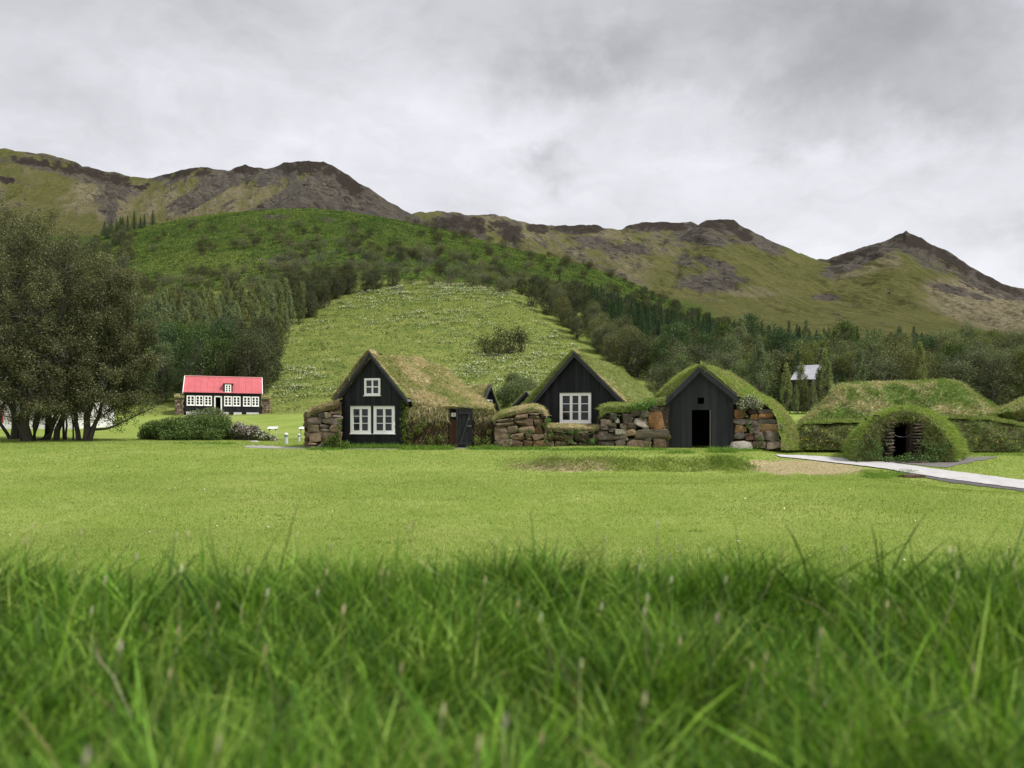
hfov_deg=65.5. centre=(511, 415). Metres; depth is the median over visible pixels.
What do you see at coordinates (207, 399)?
window
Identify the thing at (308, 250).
shrub
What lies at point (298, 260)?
shrub
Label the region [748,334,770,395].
poplar tree
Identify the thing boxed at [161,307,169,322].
poplar tree
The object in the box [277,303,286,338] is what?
poplar tree
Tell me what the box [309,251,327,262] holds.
shrub
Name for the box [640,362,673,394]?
willow tree
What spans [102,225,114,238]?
willow tree
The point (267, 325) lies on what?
broadleaf tree
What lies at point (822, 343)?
birch tree
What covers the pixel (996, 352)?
willow tree
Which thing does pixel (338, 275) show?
broadleaf tree
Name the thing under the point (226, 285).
poplar tree
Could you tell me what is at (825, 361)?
poplar tree
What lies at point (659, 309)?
broadleaf tree
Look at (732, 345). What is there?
birch tree
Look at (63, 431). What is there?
young willow
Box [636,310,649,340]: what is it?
spruce tree
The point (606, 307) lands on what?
spruce tree
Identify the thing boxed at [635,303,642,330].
spruce tree
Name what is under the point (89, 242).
willow tree
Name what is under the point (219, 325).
birch tree
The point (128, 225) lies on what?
spruce tree
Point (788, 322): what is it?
spruce tree
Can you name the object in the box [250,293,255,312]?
poplar tree
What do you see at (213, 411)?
shrub
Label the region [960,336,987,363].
willow tree
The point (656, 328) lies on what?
spruce tree
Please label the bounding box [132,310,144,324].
birch tree
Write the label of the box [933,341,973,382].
birch tree
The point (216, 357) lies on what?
birch tree
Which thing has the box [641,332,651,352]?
broadleaf tree
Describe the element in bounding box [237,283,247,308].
poplar tree
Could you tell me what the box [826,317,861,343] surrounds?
birch tree
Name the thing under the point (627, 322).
willow tree
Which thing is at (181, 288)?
shrub
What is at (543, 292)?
broadleaf tree
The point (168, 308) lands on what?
poplar tree
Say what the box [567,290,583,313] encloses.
broadleaf tree
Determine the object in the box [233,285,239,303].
poplar tree
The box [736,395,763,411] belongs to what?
flowering shrub
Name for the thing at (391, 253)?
shrub
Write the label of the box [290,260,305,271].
shrub
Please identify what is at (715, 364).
birch tree
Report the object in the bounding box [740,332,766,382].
broadleaf tree
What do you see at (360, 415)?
window
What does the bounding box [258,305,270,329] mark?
poplar tree
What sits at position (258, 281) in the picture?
poplar tree
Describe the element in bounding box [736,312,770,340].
birch tree
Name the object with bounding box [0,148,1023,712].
terrain
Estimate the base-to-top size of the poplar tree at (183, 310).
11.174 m
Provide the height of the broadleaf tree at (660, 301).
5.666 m
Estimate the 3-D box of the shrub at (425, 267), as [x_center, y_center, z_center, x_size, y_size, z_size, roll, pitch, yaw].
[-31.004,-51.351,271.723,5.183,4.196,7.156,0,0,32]
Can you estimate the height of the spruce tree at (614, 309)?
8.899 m
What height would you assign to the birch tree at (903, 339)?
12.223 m
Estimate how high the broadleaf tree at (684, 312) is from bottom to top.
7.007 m
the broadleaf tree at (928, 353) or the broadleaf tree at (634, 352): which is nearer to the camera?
the broadleaf tree at (928, 353)
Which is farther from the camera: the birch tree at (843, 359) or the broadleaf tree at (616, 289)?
the broadleaf tree at (616, 289)
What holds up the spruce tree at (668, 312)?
on the terrain at (734, 270)
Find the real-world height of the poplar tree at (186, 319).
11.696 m
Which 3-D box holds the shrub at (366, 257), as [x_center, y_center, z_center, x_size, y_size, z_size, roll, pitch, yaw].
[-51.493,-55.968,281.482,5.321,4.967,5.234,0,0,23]
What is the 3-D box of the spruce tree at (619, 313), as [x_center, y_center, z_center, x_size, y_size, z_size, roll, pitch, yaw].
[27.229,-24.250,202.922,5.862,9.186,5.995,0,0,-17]
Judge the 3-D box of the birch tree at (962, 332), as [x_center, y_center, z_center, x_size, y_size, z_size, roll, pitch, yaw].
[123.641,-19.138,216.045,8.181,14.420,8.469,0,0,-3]
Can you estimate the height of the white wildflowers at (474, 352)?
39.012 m
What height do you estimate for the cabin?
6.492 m
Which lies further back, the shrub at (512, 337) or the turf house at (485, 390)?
the shrub at (512, 337)
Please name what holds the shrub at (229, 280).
on the terrain at (734, 270)
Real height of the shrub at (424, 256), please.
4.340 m
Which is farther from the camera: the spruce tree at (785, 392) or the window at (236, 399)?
the window at (236, 399)
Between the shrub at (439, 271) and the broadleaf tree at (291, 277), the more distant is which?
the shrub at (439, 271)
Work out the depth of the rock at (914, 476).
24.84 m
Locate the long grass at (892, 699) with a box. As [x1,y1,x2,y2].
[0,497,1023,767]
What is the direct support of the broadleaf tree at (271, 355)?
on the terrain at (734, 270)
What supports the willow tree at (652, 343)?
on the terrain at (734, 270)
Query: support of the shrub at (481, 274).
on the terrain at (734, 270)
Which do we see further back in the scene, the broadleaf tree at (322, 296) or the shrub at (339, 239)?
the shrub at (339, 239)
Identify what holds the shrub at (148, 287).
on the terrain at (734, 270)
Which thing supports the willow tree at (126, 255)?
on the terrain at (734, 270)
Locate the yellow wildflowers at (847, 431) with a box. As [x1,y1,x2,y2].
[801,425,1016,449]
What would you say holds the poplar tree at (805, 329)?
on the terrain at (734, 270)
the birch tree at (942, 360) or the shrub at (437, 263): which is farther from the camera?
the shrub at (437, 263)
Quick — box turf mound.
[995,395,1023,422]
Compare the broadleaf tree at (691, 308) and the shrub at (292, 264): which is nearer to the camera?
the shrub at (292, 264)
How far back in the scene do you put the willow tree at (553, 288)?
220.63 m
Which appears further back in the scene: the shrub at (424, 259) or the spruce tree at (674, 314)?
the shrub at (424, 259)
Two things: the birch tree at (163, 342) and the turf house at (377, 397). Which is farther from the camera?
the birch tree at (163, 342)
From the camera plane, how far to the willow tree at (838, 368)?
104.63 m
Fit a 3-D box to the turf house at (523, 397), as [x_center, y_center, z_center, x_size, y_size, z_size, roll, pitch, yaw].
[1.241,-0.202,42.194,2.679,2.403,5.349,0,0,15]
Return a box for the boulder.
[729,441,752,448]
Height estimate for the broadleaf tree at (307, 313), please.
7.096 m
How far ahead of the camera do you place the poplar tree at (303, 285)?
200.98 m
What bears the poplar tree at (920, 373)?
on the terrain at (734, 270)
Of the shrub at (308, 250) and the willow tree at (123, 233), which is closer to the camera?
the shrub at (308, 250)
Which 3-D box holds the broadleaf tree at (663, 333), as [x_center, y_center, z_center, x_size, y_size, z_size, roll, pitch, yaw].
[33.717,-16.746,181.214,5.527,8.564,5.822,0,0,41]
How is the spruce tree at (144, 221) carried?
on the terrain at (734, 270)
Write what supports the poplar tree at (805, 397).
on the terrain at (734, 270)
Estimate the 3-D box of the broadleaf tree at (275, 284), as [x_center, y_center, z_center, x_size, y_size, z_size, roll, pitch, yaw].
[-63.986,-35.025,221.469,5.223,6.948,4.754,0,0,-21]
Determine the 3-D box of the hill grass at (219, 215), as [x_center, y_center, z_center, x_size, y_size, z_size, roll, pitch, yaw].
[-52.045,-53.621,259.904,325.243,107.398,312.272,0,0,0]
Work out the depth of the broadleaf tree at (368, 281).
225.49 m
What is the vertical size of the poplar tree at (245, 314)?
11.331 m
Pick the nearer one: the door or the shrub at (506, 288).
the door
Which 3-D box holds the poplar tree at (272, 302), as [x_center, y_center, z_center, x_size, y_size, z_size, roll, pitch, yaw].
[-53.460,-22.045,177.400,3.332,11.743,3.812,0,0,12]
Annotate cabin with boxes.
[791,365,828,411]
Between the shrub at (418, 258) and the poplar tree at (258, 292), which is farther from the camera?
the shrub at (418, 258)
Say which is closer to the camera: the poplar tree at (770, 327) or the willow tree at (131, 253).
the poplar tree at (770, 327)
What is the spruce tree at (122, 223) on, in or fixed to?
on the terrain at (734, 270)
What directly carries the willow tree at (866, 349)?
on the terrain at (734, 270)
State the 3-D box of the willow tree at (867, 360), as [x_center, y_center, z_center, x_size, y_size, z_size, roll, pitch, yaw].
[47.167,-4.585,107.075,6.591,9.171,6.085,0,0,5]
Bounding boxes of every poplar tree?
[143,303,149,313]
[149,294,154,308]
[151,292,164,318]
[158,292,167,317]
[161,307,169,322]
[162,286,170,303]
[163,302,171,320]
[167,293,175,314]
[169,298,176,317]
[170,285,177,308]
[175,291,184,318]
[177,297,183,320]
[178,306,188,323]
[180,309,189,325]
[182,296,191,315]
[189,291,196,318]
[189,297,201,325]
[194,297,203,323]
[198,284,206,306]
[200,305,211,338]
[206,287,213,311]
[207,289,215,315]
[207,311,213,336]
[211,300,219,321]
[214,296,221,319]
[219,292,225,320]
[220,286,225,314]
[222,277,231,304]
[223,291,232,316]
[226,310,233,318]
[230,306,237,325]
[232,280,241,302]
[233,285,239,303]
[234,303,243,324]
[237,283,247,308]
[240,308,251,327]
[241,298,252,325]
[243,313,252,331]
[245,288,253,308]
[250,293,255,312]
[250,297,261,323]
[251,303,260,328]
[252,274,264,304]
[254,285,262,304]
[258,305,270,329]
[259,297,267,313]
[262,277,268,300]
[265,315,276,351]
[267,292,278,329]
[269,288,277,327]
[273,280,283,312]
[273,313,285,352]
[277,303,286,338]
[279,302,290,343]
[281,277,290,317]
[282,277,293,313]
[284,289,296,331]
[296,280,307,324]
[299,281,305,312]
[736,314,747,346]
[738,326,745,348]
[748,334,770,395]
[762,322,773,346]
[779,362,793,413]
[791,384,798,413]
[794,362,809,413]
[800,383,808,413]
[801,318,812,339]
[807,380,817,409]
[812,367,823,407]
[815,348,833,402]
[849,347,869,381]
[894,324,904,338]
[911,338,928,379]
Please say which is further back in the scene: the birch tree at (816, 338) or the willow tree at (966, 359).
the birch tree at (816, 338)
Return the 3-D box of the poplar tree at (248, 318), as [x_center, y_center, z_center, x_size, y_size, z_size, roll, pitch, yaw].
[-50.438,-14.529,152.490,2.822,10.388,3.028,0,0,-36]
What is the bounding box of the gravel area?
[893,456,995,466]
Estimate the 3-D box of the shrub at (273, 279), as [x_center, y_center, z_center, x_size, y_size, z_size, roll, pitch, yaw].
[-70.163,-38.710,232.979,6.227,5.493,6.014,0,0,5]
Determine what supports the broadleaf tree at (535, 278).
on the terrain at (734, 270)
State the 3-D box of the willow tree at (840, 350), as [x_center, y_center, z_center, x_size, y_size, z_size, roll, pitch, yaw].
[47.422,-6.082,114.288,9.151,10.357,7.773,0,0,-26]
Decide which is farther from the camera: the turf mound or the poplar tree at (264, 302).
the poplar tree at (264, 302)
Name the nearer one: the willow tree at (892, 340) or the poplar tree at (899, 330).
the willow tree at (892, 340)
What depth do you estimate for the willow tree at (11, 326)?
40.38 m
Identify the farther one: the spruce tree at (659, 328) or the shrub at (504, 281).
the shrub at (504, 281)
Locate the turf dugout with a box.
[795,377,1023,462]
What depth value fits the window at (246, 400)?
104.90 m
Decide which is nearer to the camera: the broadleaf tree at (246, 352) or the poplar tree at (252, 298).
the broadleaf tree at (246, 352)
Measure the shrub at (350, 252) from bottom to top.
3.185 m
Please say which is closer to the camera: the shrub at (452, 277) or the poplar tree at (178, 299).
the poplar tree at (178, 299)
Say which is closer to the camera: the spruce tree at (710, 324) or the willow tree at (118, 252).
the spruce tree at (710, 324)
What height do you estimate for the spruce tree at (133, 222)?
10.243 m
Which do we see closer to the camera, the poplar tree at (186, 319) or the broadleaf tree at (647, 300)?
the poplar tree at (186, 319)
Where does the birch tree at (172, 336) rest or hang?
on the terrain at (734, 270)
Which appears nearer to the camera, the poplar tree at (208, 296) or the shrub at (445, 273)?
the poplar tree at (208, 296)
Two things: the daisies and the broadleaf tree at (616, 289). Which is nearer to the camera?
the daisies
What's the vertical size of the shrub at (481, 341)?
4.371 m
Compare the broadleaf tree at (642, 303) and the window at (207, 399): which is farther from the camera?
the broadleaf tree at (642, 303)
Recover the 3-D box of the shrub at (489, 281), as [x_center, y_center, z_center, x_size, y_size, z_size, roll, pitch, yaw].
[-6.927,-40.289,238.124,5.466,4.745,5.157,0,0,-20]
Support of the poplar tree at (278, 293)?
on the terrain at (734, 270)
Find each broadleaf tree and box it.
[214,313,249,333]
[224,325,247,350]
[224,333,271,395]
[226,342,275,394]
[232,330,277,388]
[243,327,270,363]
[247,335,281,387]
[252,315,282,358]
[256,331,286,381]
[274,278,290,291]
[278,271,296,289]
[285,274,297,288]
[287,278,297,295]
[290,287,304,311]
[294,278,315,301]
[295,292,317,318]
[297,272,315,285]
[300,291,321,316]
[306,282,322,303]
[309,264,324,277]
[312,278,330,299]
[314,283,332,308]
[320,269,334,284]
[320,274,332,289]
[329,275,346,298]
[332,271,344,289]
[333,266,345,280]
[339,263,356,285]
[339,272,356,293]
[343,269,358,288]
[360,273,376,291]
[368,267,384,289]
[386,266,402,286]
[514,277,527,294]
[524,284,541,307]
[527,275,540,290]
[528,274,545,296]
[538,292,556,315]
[540,284,551,301]
[553,279,565,288]
[556,293,571,316]
[559,307,572,326]
[565,310,580,333]
[566,286,582,302]
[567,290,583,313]
[570,278,581,286]
[570,317,584,339]
[573,282,584,291]
[575,293,590,310]
[580,303,594,325]
[595,296,612,317]
[612,285,622,293]
[613,295,622,303]
[618,335,652,376]
[624,293,634,301]
[637,300,651,310]
[639,286,650,298]
[639,337,670,379]
[641,298,652,309]
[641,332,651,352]
[649,291,656,300]
[649,324,666,337]
[650,302,663,316]
[655,298,663,308]
[671,299,680,309]
[675,310,688,320]
[675,325,702,347]
[678,340,723,370]
[686,307,696,316]
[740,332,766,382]
[797,343,832,364]
[820,331,848,349]
[879,335,910,356]
[901,346,944,379]
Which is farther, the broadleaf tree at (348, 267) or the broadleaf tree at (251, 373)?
the broadleaf tree at (348, 267)
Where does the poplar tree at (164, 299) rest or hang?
on the terrain at (734, 270)
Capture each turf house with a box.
[303,348,495,447]
[467,383,502,412]
[509,390,531,406]
[520,349,655,424]
[656,361,801,450]
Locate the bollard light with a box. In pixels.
[284,433,287,443]
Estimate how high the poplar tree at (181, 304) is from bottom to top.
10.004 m
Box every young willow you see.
[37,359,70,439]
[55,355,94,439]
[66,374,104,439]
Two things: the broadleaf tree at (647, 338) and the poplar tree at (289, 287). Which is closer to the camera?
the broadleaf tree at (647, 338)
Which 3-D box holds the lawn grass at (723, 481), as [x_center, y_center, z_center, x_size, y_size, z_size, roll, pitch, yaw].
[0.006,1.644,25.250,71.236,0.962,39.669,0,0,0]
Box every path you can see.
[245,445,399,448]
[777,454,1023,487]
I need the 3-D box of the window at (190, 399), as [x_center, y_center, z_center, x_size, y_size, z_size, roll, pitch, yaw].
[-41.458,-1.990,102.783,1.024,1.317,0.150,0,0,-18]
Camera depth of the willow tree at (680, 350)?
112.68 m
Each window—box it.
[186,395,194,405]
[195,396,202,405]
[204,396,211,405]
[224,396,231,405]
[233,396,239,405]
[243,396,250,406]
[251,397,258,406]
[349,405,371,433]
[363,378,380,395]
[372,405,395,433]
[558,392,591,423]
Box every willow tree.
[0,193,64,438]
[0,205,125,441]
[0,236,146,440]
[63,260,168,440]
[81,240,96,248]
[88,237,100,246]
[90,241,99,251]
[100,240,112,253]
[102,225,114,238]
[110,232,123,244]
[114,246,127,259]
[116,256,129,268]
[118,230,127,241]
[119,225,127,234]
[120,240,129,250]
[122,253,130,264]
[125,245,134,255]
[128,251,136,259]
[545,283,567,306]
[550,290,564,312]
[551,296,569,322]
[580,304,605,329]
[583,313,596,333]
[586,317,605,343]
[587,299,601,314]
[589,324,611,353]
[590,312,613,329]
[590,327,609,351]
[596,324,619,354]
[598,335,618,362]
[601,331,624,361]
[607,332,633,364]
[609,326,645,373]
[614,314,635,334]
[618,324,638,338]
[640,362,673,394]
[645,334,671,374]
[659,340,706,382]
[704,350,734,370]
[715,350,750,399]
[716,324,754,372]
[732,343,765,393]
[757,347,793,397]
[765,353,808,403]
[814,337,869,378]
[821,352,860,386]
[837,348,887,381]
[852,344,884,364]
[859,356,906,380]
[866,331,917,379]
[872,341,929,380]
[894,349,945,380]
[895,346,936,378]
[925,327,978,373]
[930,358,987,394]
[950,345,1003,397]
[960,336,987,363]
[967,348,1023,405]
[974,341,1023,395]
[974,348,1022,403]
[982,345,1023,404]
[995,338,1023,350]
[997,328,1023,350]
[1005,333,1023,346]
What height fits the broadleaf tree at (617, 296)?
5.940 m
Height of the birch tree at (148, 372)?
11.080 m
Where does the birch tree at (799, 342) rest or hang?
on the terrain at (734, 270)
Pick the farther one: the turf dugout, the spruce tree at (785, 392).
the spruce tree at (785, 392)
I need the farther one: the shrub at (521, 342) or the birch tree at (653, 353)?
the shrub at (521, 342)
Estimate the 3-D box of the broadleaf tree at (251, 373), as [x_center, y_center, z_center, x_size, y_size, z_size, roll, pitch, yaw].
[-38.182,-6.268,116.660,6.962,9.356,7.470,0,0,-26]
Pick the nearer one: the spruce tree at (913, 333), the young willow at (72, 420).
the young willow at (72, 420)
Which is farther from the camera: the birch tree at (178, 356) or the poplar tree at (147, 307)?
the poplar tree at (147, 307)
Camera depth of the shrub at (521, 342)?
163.53 m
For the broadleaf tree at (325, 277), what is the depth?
222.58 m
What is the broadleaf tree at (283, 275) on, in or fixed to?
on the terrain at (734, 270)
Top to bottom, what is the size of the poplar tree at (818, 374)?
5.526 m
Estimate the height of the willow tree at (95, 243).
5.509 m
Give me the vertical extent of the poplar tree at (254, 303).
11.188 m
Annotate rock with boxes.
[897,474,924,477]
[907,461,927,462]
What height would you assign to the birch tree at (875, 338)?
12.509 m
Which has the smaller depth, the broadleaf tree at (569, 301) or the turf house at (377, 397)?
the turf house at (377, 397)
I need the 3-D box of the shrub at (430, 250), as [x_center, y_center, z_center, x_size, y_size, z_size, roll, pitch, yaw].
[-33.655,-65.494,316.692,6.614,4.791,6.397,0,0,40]
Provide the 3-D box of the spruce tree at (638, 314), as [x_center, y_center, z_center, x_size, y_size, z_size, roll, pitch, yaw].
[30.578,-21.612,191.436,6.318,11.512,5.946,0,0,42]
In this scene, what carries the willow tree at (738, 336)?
on the terrain at (734, 270)
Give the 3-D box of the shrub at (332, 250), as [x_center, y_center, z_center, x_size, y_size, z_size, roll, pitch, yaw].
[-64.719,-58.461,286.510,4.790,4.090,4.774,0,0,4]
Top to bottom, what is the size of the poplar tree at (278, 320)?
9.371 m
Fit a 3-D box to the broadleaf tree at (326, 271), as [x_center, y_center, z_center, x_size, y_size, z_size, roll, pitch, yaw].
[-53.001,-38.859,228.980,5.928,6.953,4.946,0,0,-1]
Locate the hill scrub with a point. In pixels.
(440, 249)
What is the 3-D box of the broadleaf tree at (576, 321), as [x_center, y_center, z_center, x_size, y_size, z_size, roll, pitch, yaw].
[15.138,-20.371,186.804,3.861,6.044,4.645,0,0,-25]
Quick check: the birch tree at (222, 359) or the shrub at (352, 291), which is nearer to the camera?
the birch tree at (222, 359)
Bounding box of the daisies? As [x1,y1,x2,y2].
[10,449,1008,555]
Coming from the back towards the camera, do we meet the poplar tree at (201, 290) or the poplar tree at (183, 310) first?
the poplar tree at (201, 290)
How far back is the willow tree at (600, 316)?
192.56 m
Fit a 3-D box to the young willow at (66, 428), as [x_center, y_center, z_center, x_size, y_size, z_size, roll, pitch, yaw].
[-24.037,-1.259,43.392,3.100,5.614,3.753,0,0,0]
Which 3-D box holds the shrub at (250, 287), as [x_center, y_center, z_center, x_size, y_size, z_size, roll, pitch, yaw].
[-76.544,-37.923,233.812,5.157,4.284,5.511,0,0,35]
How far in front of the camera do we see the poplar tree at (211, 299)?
176.79 m
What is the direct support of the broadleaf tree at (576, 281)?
on the terrain at (734, 270)
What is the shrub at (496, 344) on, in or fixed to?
on the terrain at (734, 270)
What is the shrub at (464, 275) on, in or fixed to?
on the terrain at (734, 270)
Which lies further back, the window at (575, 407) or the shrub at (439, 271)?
the shrub at (439, 271)
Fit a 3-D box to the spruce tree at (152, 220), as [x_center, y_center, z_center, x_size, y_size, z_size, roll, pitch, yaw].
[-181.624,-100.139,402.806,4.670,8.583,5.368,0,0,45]
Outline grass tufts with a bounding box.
[31,441,1022,543]
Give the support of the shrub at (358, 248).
on the terrain at (734, 270)
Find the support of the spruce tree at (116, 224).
on the terrain at (734, 270)
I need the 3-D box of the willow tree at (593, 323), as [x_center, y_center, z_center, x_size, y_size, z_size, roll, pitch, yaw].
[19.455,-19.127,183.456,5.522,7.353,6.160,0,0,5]
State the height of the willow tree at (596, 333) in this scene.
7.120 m
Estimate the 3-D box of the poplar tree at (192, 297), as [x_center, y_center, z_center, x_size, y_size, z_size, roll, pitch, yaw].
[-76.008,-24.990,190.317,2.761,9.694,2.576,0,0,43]
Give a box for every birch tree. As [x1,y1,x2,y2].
[121,332,168,402]
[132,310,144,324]
[132,316,177,399]
[133,307,155,320]
[144,340,180,404]
[156,323,181,391]
[157,318,187,374]
[164,338,193,389]
[168,339,199,393]
[173,323,221,396]
[174,321,211,370]
[179,318,208,334]
[181,334,207,384]
[198,338,229,375]
[199,332,240,376]
[209,316,226,335]
[209,317,238,339]
[210,322,240,376]
[644,340,670,378]
[651,319,694,387]
[665,352,696,381]
[672,319,696,356]
[692,331,720,360]
[704,358,723,367]
[709,320,735,340]
[719,332,743,367]
[726,357,751,403]
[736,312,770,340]
[737,350,764,387]
[745,349,779,399]
[753,323,799,385]
[759,343,782,390]
[782,347,818,384]
[784,338,803,353]
[803,338,839,379]
[804,332,831,360]
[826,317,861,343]
[829,340,853,378]
[832,351,866,382]
[855,328,891,378]
[876,352,906,377]
[888,332,913,350]
[904,332,940,367]
[924,351,956,378]
[933,327,966,350]
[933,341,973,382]
[938,339,964,374]
[955,319,979,339]
[973,328,995,348]
[982,328,1003,340]
[988,332,1006,346]
[1006,344,1023,396]
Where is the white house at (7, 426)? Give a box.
[0,377,114,428]
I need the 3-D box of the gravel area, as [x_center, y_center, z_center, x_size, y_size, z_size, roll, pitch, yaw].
[16.769,1.744,31.496,6.687,0.151,2.818,0,0,-44]
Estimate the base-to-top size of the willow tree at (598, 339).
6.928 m
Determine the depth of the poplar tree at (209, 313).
161.62 m
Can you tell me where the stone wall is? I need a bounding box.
[493,395,670,448]
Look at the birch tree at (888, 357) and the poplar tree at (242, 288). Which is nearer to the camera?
the birch tree at (888, 357)
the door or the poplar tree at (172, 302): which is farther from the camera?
the poplar tree at (172, 302)
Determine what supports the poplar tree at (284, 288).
on the terrain at (734, 270)
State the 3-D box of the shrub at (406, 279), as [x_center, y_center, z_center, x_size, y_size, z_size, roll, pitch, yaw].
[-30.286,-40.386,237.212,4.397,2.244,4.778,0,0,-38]
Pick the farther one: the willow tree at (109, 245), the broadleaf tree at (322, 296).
the willow tree at (109, 245)
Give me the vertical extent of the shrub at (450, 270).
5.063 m
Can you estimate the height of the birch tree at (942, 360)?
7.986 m
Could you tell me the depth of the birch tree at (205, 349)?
111.11 m
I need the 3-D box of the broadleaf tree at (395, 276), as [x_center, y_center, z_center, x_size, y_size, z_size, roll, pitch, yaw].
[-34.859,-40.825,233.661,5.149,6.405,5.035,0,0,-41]
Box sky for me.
[0,0,1023,287]
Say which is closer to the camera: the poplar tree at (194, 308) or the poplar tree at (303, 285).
the poplar tree at (194, 308)
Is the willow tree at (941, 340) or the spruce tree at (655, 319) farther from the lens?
the spruce tree at (655, 319)
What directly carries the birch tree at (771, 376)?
on the terrain at (734, 270)
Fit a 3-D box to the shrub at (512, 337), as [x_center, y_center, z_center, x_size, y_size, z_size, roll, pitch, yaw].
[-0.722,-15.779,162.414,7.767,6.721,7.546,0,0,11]
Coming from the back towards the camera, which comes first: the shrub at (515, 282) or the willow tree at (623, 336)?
the shrub at (515, 282)
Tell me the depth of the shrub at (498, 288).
226.62 m
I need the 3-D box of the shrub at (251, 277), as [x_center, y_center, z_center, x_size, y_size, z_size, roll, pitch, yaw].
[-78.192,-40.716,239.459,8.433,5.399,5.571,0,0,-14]
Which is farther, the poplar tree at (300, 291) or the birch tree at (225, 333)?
the poplar tree at (300, 291)
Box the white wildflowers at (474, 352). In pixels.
[271,282,582,404]
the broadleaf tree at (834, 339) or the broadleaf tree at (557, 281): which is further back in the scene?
the broadleaf tree at (557, 281)
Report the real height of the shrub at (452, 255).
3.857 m
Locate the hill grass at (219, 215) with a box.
[99,208,716,414]
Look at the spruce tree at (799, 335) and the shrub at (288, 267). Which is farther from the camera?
the shrub at (288, 267)
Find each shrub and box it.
[137,414,234,440]
[139,280,161,294]
[169,285,185,294]
[184,407,233,425]
[203,279,215,290]
[216,274,237,285]
[229,421,261,439]
[242,272,261,287]
[242,280,260,291]
[253,430,278,440]
[262,275,279,289]
[280,261,296,271]
[288,256,309,267]
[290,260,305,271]
[302,247,310,254]
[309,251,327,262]
[310,240,324,248]
[314,248,323,255]
[326,249,337,257]
[333,236,345,245]
[344,248,356,255]
[344,287,359,293]
[348,245,366,253]
[357,251,372,263]
[371,243,384,252]
[382,247,394,256]
[389,264,404,275]
[395,252,405,261]
[403,261,414,265]
[403,277,416,282]
[411,260,430,270]
[414,252,422,261]
[419,256,431,264]
[421,245,431,252]
[422,252,434,262]
[422,275,440,283]
[426,256,435,266]
[432,259,443,268]
[432,268,444,276]
[433,259,448,270]
[439,275,453,285]
[442,265,455,277]
[443,270,455,278]
[445,272,457,283]
[448,254,460,260]
[456,259,467,268]
[458,267,477,282]
[460,252,473,262]
[464,273,479,285]
[471,333,501,352]
[474,270,488,285]
[480,273,496,287]
[486,336,512,355]
[489,322,528,353]
[491,284,507,292]
[493,371,538,408]
[496,275,511,287]
[498,286,513,293]
[505,276,518,289]
[507,329,533,352]
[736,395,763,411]
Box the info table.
[267,427,277,436]
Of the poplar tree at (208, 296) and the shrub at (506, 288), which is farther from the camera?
the shrub at (506, 288)
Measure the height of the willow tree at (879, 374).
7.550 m
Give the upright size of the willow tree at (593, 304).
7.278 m
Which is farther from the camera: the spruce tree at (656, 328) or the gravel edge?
the spruce tree at (656, 328)
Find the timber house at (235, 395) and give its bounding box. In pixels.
[174,375,272,414]
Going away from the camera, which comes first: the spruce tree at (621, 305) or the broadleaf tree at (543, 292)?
the spruce tree at (621, 305)
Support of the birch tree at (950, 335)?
on the terrain at (734, 270)
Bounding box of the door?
[459,409,471,447]
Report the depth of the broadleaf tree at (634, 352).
142.97 m
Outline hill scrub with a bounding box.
[94,214,701,321]
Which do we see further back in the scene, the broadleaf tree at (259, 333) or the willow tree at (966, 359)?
the broadleaf tree at (259, 333)
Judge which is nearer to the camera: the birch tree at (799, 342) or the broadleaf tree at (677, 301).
the birch tree at (799, 342)
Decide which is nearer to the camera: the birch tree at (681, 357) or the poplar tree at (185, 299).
the birch tree at (681, 357)
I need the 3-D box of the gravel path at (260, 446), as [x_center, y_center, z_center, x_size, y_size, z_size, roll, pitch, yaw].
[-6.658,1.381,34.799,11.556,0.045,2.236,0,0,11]
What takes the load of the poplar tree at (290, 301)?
on the terrain at (734, 270)
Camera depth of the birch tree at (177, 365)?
124.76 m
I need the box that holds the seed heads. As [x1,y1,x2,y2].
[0,520,1023,767]
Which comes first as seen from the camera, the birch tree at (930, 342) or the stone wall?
the stone wall
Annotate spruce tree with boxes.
[113,218,118,232]
[118,216,124,230]
[125,216,131,230]
[129,211,137,228]
[136,216,144,228]
[141,213,147,226]
[148,212,156,224]
[587,282,595,315]
[593,287,602,311]
[603,297,610,319]
[604,290,617,320]
[605,298,615,323]
[610,302,616,322]
[613,304,623,324]
[617,298,626,320]
[626,300,635,325]
[633,314,638,327]
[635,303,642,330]
[635,303,645,333]
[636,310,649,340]
[643,306,653,339]
[649,308,660,333]
[653,318,660,337]
[655,320,662,339]
[658,306,667,333]
[664,308,670,333]
[672,311,678,338]
[706,313,715,332]
[706,317,714,335]
[773,379,787,409]
[778,368,792,409]
[780,350,803,410]
[785,321,792,342]
[794,327,801,341]
[823,354,837,395]
[910,326,915,342]
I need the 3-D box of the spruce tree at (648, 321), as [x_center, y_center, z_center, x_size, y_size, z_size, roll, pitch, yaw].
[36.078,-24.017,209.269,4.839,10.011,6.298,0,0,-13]
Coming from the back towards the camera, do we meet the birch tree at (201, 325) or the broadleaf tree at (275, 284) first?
the broadleaf tree at (275, 284)
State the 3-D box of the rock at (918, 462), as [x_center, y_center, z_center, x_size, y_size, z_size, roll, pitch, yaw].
[15.357,1.757,30.189,0.761,0.123,0.403,0,0,0]
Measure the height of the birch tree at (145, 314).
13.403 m
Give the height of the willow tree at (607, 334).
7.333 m
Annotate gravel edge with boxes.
[900,471,1023,490]
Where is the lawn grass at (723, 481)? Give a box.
[0,438,1023,587]
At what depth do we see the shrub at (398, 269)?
256.02 m
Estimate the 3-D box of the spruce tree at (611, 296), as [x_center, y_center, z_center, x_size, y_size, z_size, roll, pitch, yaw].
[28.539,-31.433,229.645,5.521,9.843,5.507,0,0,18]
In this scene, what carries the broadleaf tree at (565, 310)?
on the terrain at (734, 270)
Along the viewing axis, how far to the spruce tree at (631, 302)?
209.89 m

